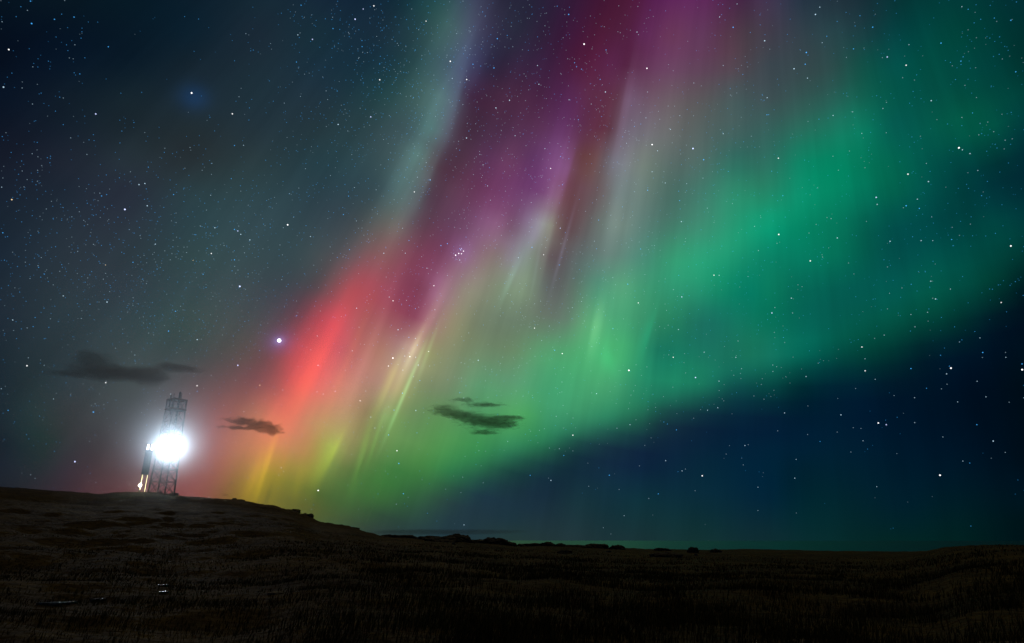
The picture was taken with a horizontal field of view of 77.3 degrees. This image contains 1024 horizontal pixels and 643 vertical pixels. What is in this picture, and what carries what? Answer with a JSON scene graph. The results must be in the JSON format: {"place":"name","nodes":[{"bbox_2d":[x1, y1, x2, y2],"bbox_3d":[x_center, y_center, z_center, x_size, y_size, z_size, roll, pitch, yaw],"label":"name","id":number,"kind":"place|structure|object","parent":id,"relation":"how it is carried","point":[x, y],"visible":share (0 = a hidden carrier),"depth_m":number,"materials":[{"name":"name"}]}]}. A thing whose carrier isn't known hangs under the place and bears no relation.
{"place":"outdoors","nodes":[
{"label":"outdoors","id":0,"kind":"place"},
{"bbox_2d":[0,487,1023,642],"bbox_3d":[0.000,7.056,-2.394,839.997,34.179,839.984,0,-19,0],"label":"ground","id":1,"kind":"structure","parent":0,"point":[50,510],"depth_m":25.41,"materials":[{"name":"brown plant"}]},
{"bbox_2d":[36,601,64,606],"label":"puddle","id":2,"kind":"object","parent":1,"relation":"on","point":[52,603],"visible":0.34,"depth_m":13.80,"materials":[{"name":"black liquid"}]},
{"bbox_2d":[63,601,77,604],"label":"puddle","id":3,"kind":"object","parent":1,"relation":"on","point":[70,603],"visible":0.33,"depth_m":14.11,"materials":[{"name":"black liquid"}]},
{"bbox_2d":[90,598,105,601],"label":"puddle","id":4,"kind":"object","parent":1,"relation":"on","point":[104,599],"visible":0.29,"depth_m":15.24,"materials":[{"name":"black liquid"}]},
{"bbox_2d":[138,444,153,491],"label":"equipment column","id":5,"kind":"structure","parent":1,"relation":"on","point":[146,462],"depth_m":123.29,"materials":[{"name":"metal"}]},
{"bbox_2d":[148,392,187,494],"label":"lattice mast","id":6,"kind":"object","parent":1,"relation":"on","point":[171,449],"visible":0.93,"depth_m":128.21,"materials":[{"name":"metal"}]},
{"bbox_2d":[303,513,313,517],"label":"rock","id":7,"kind":"object","parent":1,"relation":"on","point":[310,515],"visible":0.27,"depth_m":111.58,"materials":[{"name":"black stone"}]},
{"bbox_2d":[381,534,396,537],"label":"rock","id":8,"kind":"object","parent":1,"relation":"on","point":[390,535],"visible":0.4,"depth_m":85.26,"materials":[{"name":"black stone"}]},
{"bbox_2d":[396,535,415,537],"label":"rock","id":9,"kind":"object","parent":1,"relation":"on","point":[406,536],"visible":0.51,"depth_m":83.72,"materials":[{"name":"black stone"}]},
{"bbox_2d":[413,536,439,539],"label":"rock","id":10,"kind":"object","parent":1,"relation":"on","point":[421,537],"visible":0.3,"depth_m":80.14,"materials":[{"name":"black stone"}]},
{"bbox_2d":[427,536,466,542],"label":"rock","id":11,"kind":"object","parent":1,"relation":"on","point":[448,539],"visible":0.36,"depth_m":66.97,"materials":[{"name":"black stone"}]},
{"bbox_2d":[443,533,472,542],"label":"rock","id":12,"kind":"object","parent":1,"relation":"on","point":[467,538],"visible":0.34,"depth_m":76.27,"materials":[{"name":"black stone"}]},
{"bbox_2d":[472,539,494,543],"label":"rock","id":13,"kind":"object","parent":1,"relation":"on","point":[480,541],"visible":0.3,"depth_m":78.24,"materials":[{"name":"black stone"}]},
{"bbox_2d":[483,537,507,544],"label":"rock","id":14,"kind":"object","parent":1,"relation":"on","point":[500,541],"visible":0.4,"depth_m":78.95,"materials":[{"name":"black stone"}]},
{"bbox_2d":[507,541,516,545],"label":"rock","id":15,"kind":"object","parent":1,"relation":"on","point":[511,543],"visible":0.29,"depth_m":79.81,"materials":[{"name":"black stone"}]},
{"bbox_2d":[517,543,542,545],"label":"rock","id":16,"kind":"object","parent":1,"relation":"on","point":[533,544],"visible":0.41,"depth_m":84.24,"materials":[{"name":"black stone"}]},
{"bbox_2d":[540,542,554,546],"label":"rock","id":17,"kind":"object","parent":1,"relation":"on","point":[548,544],"visible":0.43,"depth_m":84.55,"materials":[{"name":"black stone"}]},
{"bbox_2d":[565,545,589,547],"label":"rock","id":18,"kind":"object","parent":1,"relation":"on","point":[583,546],"visible":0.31,"depth_m":86.36,"materials":[{"name":"black stone"}]},
{"bbox_2d":[585,543,608,548],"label":"rock","id":19,"kind":"object","parent":1,"relation":"on","point":[602,546],"visible":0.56,"depth_m":87.36,"materials":[{"name":"black stone"}]},
{"bbox_2d":[608,545,625,549],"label":"rock","id":20,"kind":"object","parent":1,"relation":"on","point":[620,547],"visible":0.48,"depth_m":88.17,"materials":[{"name":"black stone"}]},
{"bbox_2d":[653,548,670,550],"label":"rock","id":21,"kind":"object","parent":1,"relation":"on","point":[661,549],"visible":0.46,"depth_m":89.73,"materials":[{"name":"black stone"}]},
{"bbox_2d":[687,547,698,552],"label":"rock","id":22,"kind":"object","parent":1,"relation":"on","point":[692,550],"visible":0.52,"depth_m":76.21,"materials":[{"name":"black stone"}]},
{"bbox_2d":[709,548,722,552],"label":"rock","id":23,"kind":"object","parent":1,"relation":"on","point":[715,550],"visible":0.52,"depth_m":88.10,"materials":[{"name":"black stone"}]},
{"bbox_2d":[0,0,1023,540],"label":"sky","id":24,"kind":"structure","parent":0,"point":[510,270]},
{"bbox_2d":[510,541,1023,551],"bbox_3d":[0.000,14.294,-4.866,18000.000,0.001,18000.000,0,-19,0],"label":"sea","id":25,"kind":"structure","parent":0,"point":[895,546],"depth_m":1991.68,"materials":[{"name":"teal liquid"}]}
]}

